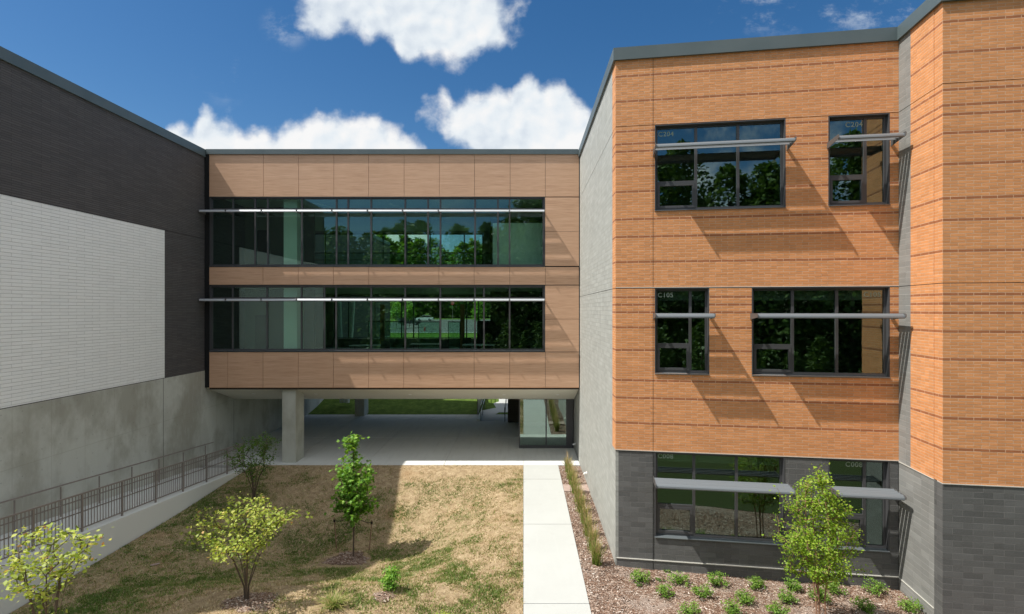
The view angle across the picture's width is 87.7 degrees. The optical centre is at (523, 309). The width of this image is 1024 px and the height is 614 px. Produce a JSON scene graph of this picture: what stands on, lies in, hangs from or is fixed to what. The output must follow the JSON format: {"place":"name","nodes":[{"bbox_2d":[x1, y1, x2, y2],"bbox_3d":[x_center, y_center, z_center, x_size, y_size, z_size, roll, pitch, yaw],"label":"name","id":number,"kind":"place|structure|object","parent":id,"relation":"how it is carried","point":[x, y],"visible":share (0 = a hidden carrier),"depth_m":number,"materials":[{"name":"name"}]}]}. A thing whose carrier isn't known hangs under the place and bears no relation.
{"place":"outdoors","nodes":[
{"label":"outdoors","id":0,"kind":"place"},
{"bbox_2d":[0,468,237,560],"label":"ramp","id":1,"kind":"structure","parent":0,"point":[165,488],"depth_m":16.70,"materials":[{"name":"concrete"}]},
{"bbox_2d":[0,442,213,532],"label":"handrail","id":2,"kind":"object","parent":1,"relation":"on","point":[14,512],"visible":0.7,"depth_m":16.61,"materials":[{"name":"silver metal"}]},
{"bbox_2d":[10,464,524,613],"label":"lawn","id":3,"kind":"structure","parent":0,"point":[462,473],"depth_m":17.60,"materials":[{"name":"beige plant"}]},
{"bbox_2d":[0,521,111,613],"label":"crabapple tree","id":4,"kind":"object","parent":3,"relation":"on","point":[22,568],"visible":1,"depth_m":8.37,"materials":[{"name":"green plant"}]},
{"bbox_2d":[222,593,277,611],"bbox_3d":[-6.068,6.502,11.849,1.278,0.166,1.056,0,0,0],"label":"mulch ring","id":5,"kind":"object","parent":3,"relation":"on","point":[252,601],"visible":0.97,"depth_m":11.67,"materials":[{"name":"brown wood"}]},
{"bbox_2d":[179,491,312,599],"bbox_3d":[-6.245,5.382,12.001,2.891,2.322,2.444,0,0,37],"label":"crabapple tree","id":6,"kind":"object","parent":5,"relation":"on","point":[242,544],"visible":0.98,"depth_m":11.72,"materials":[{"name":"green plant"}]},
{"bbox_2d":[220,592,280,611],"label":"ring chips","id":7,"kind":"object","parent":5,"relation":"on","point":[271,597],"visible":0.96,"depth_m":11.76,"materials":[{"name":"brown wood"}]},
{"bbox_2d":[222,431,281,500],"bbox_3d":[-10.085,5.834,19.899,1.949,2.678,1.988,0,0,42],"label":"crabapple tree","id":8,"kind":"object","parent":3,"relation":"on","point":[265,447],"visible":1,"depth_m":19.88,"materials":[{"name":"green plant"}]},
{"bbox_2d":[314,587,354,611],"bbox_3d":[-4.085,6.310,11.583,1.028,0.321,1.031,0,0,0],"label":"grass clump","id":9,"kind":"object","parent":3,"relation":"on","point":[333,601],"visible":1,"depth_m":11.57,"materials":[{"name":"green plant"}]},
{"bbox_2d":[334,518,336,548],"bbox_3d":[-6.296,7.538,17.837,0.120,1.123,0.042,0,0,0],"label":"tree stake","id":10,"kind":"object","parent":3,"relation":"on","point":[335,534],"visible":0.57,"depth_m":17.82,"materials":[{"name":"brown wood"}]},
{"bbox_2d":[323,552,365,564],"bbox_3d":[-5.615,7.937,17.002,1.336,0.193,1.344,0,0,0],"label":"mulch ring","id":11,"kind":"object","parent":3,"relation":"on","point":[348,554],"visible":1,"depth_m":16.79,"materials":[{"name":"brown wood"}]},
{"bbox_2d":[322,551,369,564],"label":"ring chips","id":12,"kind":"object","parent":11,"relation":"on","point":[342,555],"visible":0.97,"depth_m":16.96,"materials":[{"name":"brown wood"}]},
{"bbox_2d":[324,432,379,556],"bbox_3d":[-5.509,5.986,17.245,1.675,4.149,1.700,0,0,0],"label":"young maple","id":13,"kind":"object","parent":11,"relation":"on","point":[352,479],"visible":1,"depth_m":17.05,"materials":[{"name":"green plant"}]},
{"bbox_2d":[369,520,371,549],"bbox_3d":[-5.086,7.545,17.699,0.136,1.123,0.043,0,0,0],"label":"tree stake","id":14,"kind":"object","parent":3,"relation":"on","point":[370,535],"visible":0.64,"depth_m":17.68,"materials":[{"name":"brown wood"}]},
{"bbox_2d":[372,592,393,602],"bbox_3d":[-3.200,6.573,12.208,0.548,0.131,0.564,0,0,-42],"label":"mulch ring","id":15,"kind":"object","parent":3,"relation":"on","point":[380,598],"visible":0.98,"depth_m":12.11,"materials":[{"name":"brown plant"}]},
{"bbox_2d":[374,591,395,602],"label":"ring chips","id":16,"kind":"object","parent":15,"relation":"on","point":[383,593],"visible":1,"depth_m":12.16,"materials":[{"name":"brown wood"}]},
{"bbox_2d":[378,564,400,590],"bbox_3d":[-3.173,6.399,12.626,0.558,0.706,0.644,0,0,-19],"label":"round bush","id":17,"kind":"object","parent":3,"relation":"on","point":[389,581],"visible":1,"depth_m":12.56,"materials":[{"name":"green plant"}]},
{"bbox_2d":[204,415,579,467],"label":"plaza paving","id":18,"kind":"structure","parent":0,"point":[431,440],"depth_m":27.10,"materials":[{"name":"concrete"}]},
{"bbox_2d":[198,149,579,462],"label":"bridge building","id":19,"kind":"structure","parent":18,"relation":"on","point":[518,210],"depth_m":23.50,"materials":[{"name":"wood"},{"name":"glass"},{"name":"metal"}]},
{"bbox_2d":[255,315,265,348],"bbox_3d":[-13.200,1.349,26.775,0.600,2.198,0.030,0,0,0],"label":"interior door","id":20,"kind":"structure","parent":19,"relation":"in","point":[260,320],"depth_m":26.76,"materials":[{"name":"black plastic"}]},
{"bbox_2d":[257,230,266,263],"bbox_3d":[-13.200,-2.901,26.775,0.600,2.198,0.030,0,0,0],"label":"interior door","id":21,"kind":"structure","parent":19,"relation":"in","point":[261,234],"depth_m":26.76,"materials":[{"name":"glass"}]},
{"bbox_2d":[349,344,380,348],"bbox_3d":[-7.600,2.079,26.000,1.600,0.740,0.760,0,0,0],"label":"desk","id":22,"kind":"object","parent":19,"relation":"on","point":[354,345],"visible":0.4,"depth_m":25.66,"materials":[{"name":"white paint"}]},
{"bbox_2d":[209,197,544,265],"bbox_3d":[-6.460,-3.456,23.578,14.800,3.084,0.225,0,0,0],"label":"window","id":23,"kind":"structure","parent":19,"relation":"in","point":[211,199],"depth_m":23.60,"materials":[{"name":"grey metal"}]},
{"bbox_2d":[209,286,544,350],"bbox_3d":[-6.460,0.376,23.578,14.800,2.903,0.225,0,0,0],"label":"window","id":24,"kind":"structure","parent":19,"relation":"in","point":[211,288],"depth_m":23.60,"materials":[{"name":"grey metal"}]},
{"bbox_2d":[380,304,384,348],"bbox_3d":[-7.829,1.074,29.610,0.220,2.750,0.220,0,0,0],"label":"wood post","id":25,"kind":"object","parent":19,"relation":"on","point":[382,322],"visible":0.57,"depth_m":29.50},
{"bbox_2d":[381,341,389,348],"bbox_3d":[-6.579,1.945,25.219,0.523,0.953,0.582,0,0,0],"label":"office chair","id":26,"kind":"object","parent":19,"relation":"on","point":[385,344],"visible":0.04,"depth_m":25.45,"materials":[{"name":"black plastic"}]},
{"bbox_2d":[368,321,403,348],"bbox_3d":[-8.000,1.549,31.010,2.087,1.800,0.040,0,0,0],"label":"glass partition","id":27,"kind":"object","parent":19,"relation":"on","point":[387,321],"visible":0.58,"depth_m":30.99,"materials":[{"name":"black glass"}]},
{"bbox_2d":[315,233,482,263],"bbox_3d":[-8.270,-3.600,35.203,11.260,2.900,0.186,0,0,0],"label":"window frame","id":28,"kind":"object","parent":19,"relation":"in","point":[325,234],"depth_m":35.11,"materials":[{"name":"grey metal"}]},
{"bbox_2d":[334,295,489,338],"bbox_3d":[-5.100,0.475,35.203,14.800,2.850,0.186,0,0,0],"label":"window","id":29,"kind":"structure","parent":19,"relation":"in","point":[334,295],"depth_m":35.11,"materials":[{"name":"grey metal"}]},
{"bbox_2d":[409,343,438,348],"bbox_3d":[-4.900,2.079,27.000,1.600,0.740,0.760,0,0,0],"label":"desk","id":30,"kind":"object","parent":19,"relation":"on","point":[413,344],"visible":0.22,"depth_m":27.06,"materials":[{"name":"white paint"}]},
{"bbox_2d":[418,321,438,348],"bbox_3d":[-5.331,1.549,30.010,1.214,1.800,0.040,0,0,0],"label":"glass partition","id":31,"kind":"object","parent":19,"relation":"on","point":[418,328],"visible":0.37,"depth_m":29.99,"materials":[{"name":"black glass"}]},
{"bbox_2d":[441,340,448,348],"bbox_3d":[-3.879,1.945,26.019,0.523,0.953,0.582,0,0,0],"label":"office chair","id":32,"kind":"object","parent":19,"relation":"on","point":[444,344],"visible":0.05,"depth_m":26.24,"materials":[{"name":"black plastic"}]},
{"bbox_2d":[448,321,459,339],"bbox_3d":[-3.912,1.549,30.010,0.683,1.800,0.040,0,0,0],"label":"glass partition","id":33,"kind":"object","parent":19,"relation":"on","point":[448,327],"visible":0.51,"depth_m":30.00,"materials":[{"name":"black glass"}]},
{"bbox_2d":[460,304,464,348],"bbox_3d":[-3.277,1.074,28.610,0.220,2.750,0.220,0,0,0],"label":"wood post","id":34,"kind":"object","parent":19,"relation":"on","point":[462,320],"visible":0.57,"depth_m":28.50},
{"bbox_2d":[461,337,470,348],"bbox_3d":[-2.979,1.945,28.019,0.523,0.953,0.582,0,0,0],"label":"office chair","id":35,"kind":"object","parent":19,"relation":"on","point":[466,340],"visible":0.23,"depth_m":28.25,"materials":[{"name":"black plastic"}]},
{"bbox_2d":[463,344,495,348],"bbox_3d":[-2.200,2.079,26.400,1.600,0.740,0.760,0,0,0],"label":"desk","id":36,"kind":"object","parent":19,"relation":"on","point":[479,344],"visible":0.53,"depth_m":26.28,"materials":[{"name":"white paint"}]},
{"bbox_2d":[477,321,510,348],"bbox_3d":[-1.625,1.499,29.250,1.850,1.800,0.100,0,0,0],"label":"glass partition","id":37,"kind":"object","parent":19,"relation":"in","point":[497,333],"visible":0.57,"depth_m":29.20,"materials":[{"name":"glass"}]},
{"bbox_2d":[530,341,539,348],"bbox_3d":[0.571,1.945,24.919,0.523,0.953,0.582,0,0,0],"label":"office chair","id":38,"kind":"object","parent":19,"relation":"on","point":[534,344],"visible":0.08,"depth_m":25.15,"materials":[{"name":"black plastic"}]},
{"bbox_2d":[477,399,484,420],"bbox_3d":[-2.724,6.024,37.250,0.252,1.652,9.503,0,0,0],"label":"walkway handrail","id":39,"kind":"object","parent":18,"relation":"on","point":[480,413],"visible":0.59,"depth_m":33.78,"materials":[{"name":"silver metal"}]},
{"bbox_2d":[508,399,518,421],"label":"siding wall","id":40,"kind":"structure","parent":18,"relation":"on","point":[513,410],"depth_m":32.20,"materials":[{"name":"black"}]},
{"bbox_2d":[519,399,573,448],"bbox_3d":[1.117,5.580,29.080,2.685,2.480,5.840,0,0,0],"label":"entry vestibule","id":41,"kind":"object","parent":18,"relation":"on","point":[546,423],"visible":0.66,"depth_m":26.21,"materials":[{"name":"clear glass"}]},
{"bbox_2d":[307,313,507,414],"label":"lawn","id":42,"kind":"structure","parent":0,"point":[410,407],"depth_m":36.42,"materials":[{"name":"green plant"}]},
{"bbox_2d":[338,301,343,402],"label":"slanted column","id":43,"kind":"structure","parent":42,"relation":"on","point":[340,327],"depth_m":36.07,"materials":[{"name":"white"}]},
{"bbox_2d":[344,301,354,402],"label":"slanted column","id":44,"kind":"structure","parent":42,"relation":"on","point":[351,317],"depth_m":36.07,"materials":[{"name":"white"}]},
{"bbox_2d":[390,301,403,328],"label":"street tree","id":45,"kind":"object","parent":42,"relation":"on","point":[396,313],"visible":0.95,"depth_m":99.78,"materials":[{"name":"green plant"}]},
{"bbox_2d":[402,302,416,327],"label":"street tree","id":46,"kind":"object","parent":42,"relation":"on","point":[409,313],"visible":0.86,"depth_m":104.90,"materials":[{"name":"green plant"}]},
{"bbox_2d":[376,235,489,317],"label":"woodland","id":47,"kind":"object","parent":42,"relation":"on","point":[430,308],"visible":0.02,"depth_m":181.34,"materials":[{"name":"green plant"}]},
{"bbox_2d":[390,332,476,332],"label":"parking kerb","id":48,"kind":"structure","parent":42,"relation":"on","point":[431,332],"depth_m":87.16,"materials":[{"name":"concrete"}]},
{"bbox_2d":[470,301,486,321],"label":"street tree","id":49,"kind":"object","parent":42,"relation":"on","point":[480,309],"visible":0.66,"depth_m":95.85,"materials":[{"name":"green plant"}]},
{"bbox_2d":[477,399,481,414],"bbox_3d":[-2.960,6.240,38.125,0.080,1.020,7.750,0,0,0],"label":"walkway guardrail","id":50,"kind":"object","parent":42,"relation":"on","point":[479,401],"visible":0.33,"depth_m":34.81,"materials":[{"name":"silver metal"}]},
{"bbox_2d":[390,319,489,331],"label":"parking lot","id":51,"kind":"structure","parent":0,"point":[434,326],"depth_m":110.51,"materials":[{"name":"grey asphalt"}]},
{"bbox_2d":[398,318,420,324],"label":"parked car","id":52,"kind":"object","parent":51,"relation":"on","point":[411,322],"visible":0.57,"depth_m":117.10,"materials":[{"name":"grey paint"}]},
{"bbox_2d":[416,315,433,320],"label":"parked car","id":53,"kind":"object","parent":51,"relation":"on","point":[426,317],"visible":1,"depth_m":149.10,"materials":[{"name":"white paint"}]},
{"bbox_2d":[0,0,924,251],"label":"sky","id":54,"kind":"structure","parent":0,"point":[212,74],"materials":[{"name":"blue"}]},
{"bbox_2d":[481,399,507,420],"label":"walkway","id":55,"kind":"structure","parent":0,"point":[491,414],"depth_m":34.80,"materials":[{"name":"concrete"}]},
{"bbox_2d":[523,465,590,613],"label":"sidewalk","id":56,"kind":"structure","parent":0,"point":[553,582],"depth_m":14.98,"materials":[{"name":"concrete"}]},
{"bbox_2d":[558,466,615,565],"bbox_3d":[2.006,6.853,18.810,0.963,0.122,9.020,0,0,0],"label":"planting strip","id":57,"kind":"object","parent":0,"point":[568,494],"visible":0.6,"depth_m":17.42,"materials":[{"name":"brown plant"}]},
{"bbox_2d":[562,451,573,471],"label":"reed grass clump","id":58,"kind":"object","parent":57,"relation":"on","point":[569,461],"visible":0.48,"depth_m":22.40,"materials":[{"name":"green plant"}]},
{"bbox_2d":[565,457,578,478],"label":"reed grass clump","id":59,"kind":"object","parent":57,"relation":"on","point":[569,466],"visible":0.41,"depth_m":21.55,"materials":[{"name":"green plant"}]},
{"bbox_2d":[565,464,579,484],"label":"reed grass clump","id":60,"kind":"object","parent":57,"relation":"on","point":[570,475],"visible":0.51,"depth_m":20.71,"materials":[{"name":"green plant"}]},
{"bbox_2d":[569,469,579,493],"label":"reed grass clump","id":61,"kind":"object","parent":57,"relation":"on","point":[573,482],"visible":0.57,"depth_m":19.82,"materials":[{"name":"green plant"}]},
{"bbox_2d":[563,484,589,492],"bbox_3d":[2.005,6.844,20.335,0.950,0.112,0.770,0,0,0],"label":"paver crossing","id":62,"kind":"object","parent":57,"relation":"on","point":[566,487],"visible":0.35,"depth_m":20.24,"materials":[{"name":"beige stone"}]},
{"bbox_2d":[571,476,584,501],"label":"reed grass clump","id":63,"kind":"object","parent":57,"relation":"on","point":[576,489],"visible":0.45,"depth_m":18.90,"materials":[{"name":"green plant"}]},
{"bbox_2d":[572,485,589,511],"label":"reed grass clump","id":64,"kind":"object","parent":57,"relation":"on","point":[579,500],"visible":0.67,"depth_m":17.96,"materials":[{"name":"green plant"}]},
{"bbox_2d":[574,494,593,524],"bbox_3d":[1.929,6.354,17.084,0.629,0.955,0.621,0,0,29],"label":"reed grass clump","id":65,"kind":"object","parent":57,"relation":"on","point":[584,509],"visible":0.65,"depth_m":17.03,"materials":[{"name":"green plant"}]},
{"bbox_2d":[579,503,598,535],"bbox_3d":[1.970,6.326,16.117,0.640,1.026,0.581,0,0,-29],"label":"reed grass clump","id":66,"kind":"object","parent":57,"relation":"on","point":[589,517],"visible":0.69,"depth_m":16.13,"materials":[{"name":"green plant"}]},
{"bbox_2d":[582,516,602,548],"bbox_3d":[1.950,6.356,15.260,0.610,0.986,0.544,0,0,36],"label":"reed grass clump","id":67,"kind":"object","parent":57,"relation":"on","point":[590,536],"visible":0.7,"depth_m":15.22,"materials":[{"name":"green plant"}]},
{"bbox_2d":[580,563,923,613],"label":"mulch bed","id":68,"kind":"object","parent":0,"point":[645,596],"visible":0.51,"depth_m":12.98,"materials":[{"name":"brown wood"}]},
{"bbox_2d":[587,526,607,565],"bbox_3d":[1.986,6.338,14.332,0.611,1.057,0.622,0,0,0],"label":"reed grass clump","id":69,"kind":"object","parent":68,"relation":"on","point":[597,556],"visible":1,"depth_m":14.29,"materials":[{"name":"green plant"}]},
{"bbox_2d":[629,568,650,583],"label":"shrub","id":70,"kind":"object","parent":68,"relation":"on","point":[636,575],"visible":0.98,"depth_m":13.68,"materials":[{"name":"green plant"}]},
{"bbox_2d":[656,582,674,599],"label":"shrub","id":71,"kind":"object","parent":68,"relation":"on","point":[664,589],"visible":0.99,"depth_m":12.99,"materials":[{"name":"green plant"}]},
{"bbox_2d":[667,570,689,586],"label":"shrub","id":72,"kind":"object","parent":68,"relation":"on","point":[677,578],"visible":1,"depth_m":13.56,"materials":[{"name":"green plant"}]},
{"bbox_2d":[677,600,701,613],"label":"shrub","id":73,"kind":"object","parent":68,"relation":"on","point":[686,609],"visible":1,"depth_m":12.19,"materials":[{"name":"green plant"}]},
{"bbox_2d":[690,581,713,597],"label":"shrub","id":74,"kind":"object","parent":68,"relation":"on","point":[701,594],"visible":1,"depth_m":12.94,"materials":[{"name":"green plant"}]},
{"bbox_2d":[707,571,729,588],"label":"shrub","id":75,"kind":"object","parent":68,"relation":"on","point":[718,580],"visible":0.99,"depth_m":13.47,"materials":[{"name":"green plant"}]},
{"bbox_2d":[720,598,746,613],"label":"shrub","id":76,"kind":"object","parent":68,"relation":"on","point":[731,608],"visible":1,"depth_m":12.19,"materials":[{"name":"green plant"}]},
{"bbox_2d":[559,466,920,613],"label":"mulch chips","id":77,"kind":"object","parent":68,"relation":"on","point":[604,565],"visible":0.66,"depth_m":13.64,"materials":[{"name":"brown wood"}]},
{"bbox_2d":[734,589,756,605],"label":"shrub","id":78,"kind":"object","parent":68,"relation":"on","point":[746,598],"visible":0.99,"depth_m":12.67,"materials":[{"name":"green plant"}]},
{"bbox_2d":[745,574,768,589],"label":"shrub","id":79,"kind":"object","parent":68,"relation":"on","point":[759,584],"visible":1,"depth_m":13.39,"materials":[{"name":"green plant"}]},
{"bbox_2d":[765,600,790,613],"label":"shrub","id":80,"kind":"object","parent":68,"relation":"on","point":[777,610],"visible":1,"depth_m":12.14,"materials":[{"name":"green plant"}]},
{"bbox_2d":[774,586,799,604],"bbox_3d":[6.306,6.870,12.748,0.528,0.455,0.551,0,0,0],"label":"shrub","id":81,"kind":"object","parent":68,"relation":"on","point":[786,597],"visible":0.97,"depth_m":12.70,"materials":[{"name":"green plant"}]},
{"bbox_2d":[784,577,803,591],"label":"shrub","id":82,"kind":"object","parent":68,"relation":"on","point":[794,586],"visible":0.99,"depth_m":13.31,"materials":[{"name":"green plant"}]},
{"bbox_2d":[761,463,875,613],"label":"young birch","id":83,"kind":"object","parent":68,"relation":"on","point":[814,571],"visible":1,"depth_m":11.50,"materials":[{"name":"green plant"}]},
{"bbox_2d":[806,587,830,602],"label":"shrub","id":84,"kind":"object","parent":68,"relation":"on","point":[822,591],"visible":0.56,"depth_m":12.78,"materials":[{"name":"green plant"}]},
{"bbox_2d":[822,578,847,594],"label":"shrub","id":85,"kind":"object","parent":68,"relation":"on","point":[834,587],"visible":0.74,"depth_m":13.05,"materials":[{"name":"green plant"}]},
{"bbox_2d":[850,596,875,613],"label":"shrub","id":86,"kind":"object","parent":68,"relation":"on","point":[869,608],"visible":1,"depth_m":12.34,"materials":[{"name":"green plant"}]},
{"bbox_2d":[860,576,889,595],"bbox_3d":[8.661,6.837,13.099,0.613,0.468,0.608,0,0,0],"label":"shrub","id":87,"kind":"object","parent":68,"relation":"on","point":[874,587],"visible":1,"depth_m":13.12,"materials":[{"name":"green plant"}]},
{"bbox_2d":[897,596,923,613],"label":"shrub","id":88,"kind":"object","parent":68,"relation":"on","point":[908,605],"visible":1,"depth_m":12.35,"materials":[{"name":"green plant"}]},
{"label":"side meadow","id":89,"kind":"structure","parent":0,"visible":0},
{"bbox_2d":[0,467,246,613],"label":"ramp kerb wall","id":90,"kind":"structure","parent":89,"relation":"on","point":[126,528],"depth_m":15.52,"materials":[{"name":"concrete"}]},
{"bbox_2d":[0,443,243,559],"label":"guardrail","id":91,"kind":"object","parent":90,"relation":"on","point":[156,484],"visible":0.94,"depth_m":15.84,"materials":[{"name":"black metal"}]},
{"label":"ground","id":92,"kind":"structure","parent":0,"visible":0},
{"bbox_2d":[0,46,389,534],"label":"dark brick building","id":93,"kind":"structure","parent":92,"relation":"on","point":[102,291],"depth_m":17.85,"materials":[{"name":"black"}]},
{"bbox_2d":[574,0,1023,613],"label":"brick building","id":94,"kind":"structure","parent":92,"relation":"on","point":[800,256],"depth_m":13.71,"materials":[{"name":"orange brick"}]},
{"bbox_2d":[655,288,709,374],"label":"window","id":95,"kind":"structure","parent":94,"relation":"in","point":[661,294],"depth_m":14.24,"materials":[{"name":"grey metal"}]},
{"bbox_2d":[655,452,784,545],"bbox_3d":[5.154,4.935,14.153,3.280,2.290,0.395,0,0,9],"label":"window","id":96,"kind":"structure","parent":94,"relation":"in","point":[659,456],"depth_m":14.18,"materials":[{"name":"grey metal"}]},
{"bbox_2d":[655,118,785,210],"bbox_3d":[5.152,-3.795,14.078,3.300,2.310,0.245,0,0,9],"label":"window","id":97,"kind":"structure","parent":94,"relation":"in","point":[782,121],"depth_m":14.09,"materials":[{"name":"grey metal"}]},
{"bbox_2d":[752,287,890,377],"bbox_3d":[7.597,0.562,13.777,3.295,2.295,0.395,0,0,9],"label":"window","id":98,"kind":"structure","parent":94,"relation":"in","point":[758,293],"depth_m":13.80,"materials":[{"name":"grey metal"}]},
{"bbox_2d":[828,113,889,205],"bbox_3d":[8.502,-3.795,13.561,1.440,2.310,0.245,0,0,9],"label":"window","id":99,"kind":"structure","parent":94,"relation":"in","point":[885,117],"depth_m":13.56,"materials":[{"name":"grey metal"}]},
{"bbox_2d":[828,458,889,552],"bbox_3d":[8.497,4.935,13.562,1.430,2.290,0.245,0,0,9],"label":"window","id":100,"kind":"structure","parent":94,"relation":"in","point":[885,546],"depth_m":13.54,"materials":[{"name":"grey metal"}]}
]}

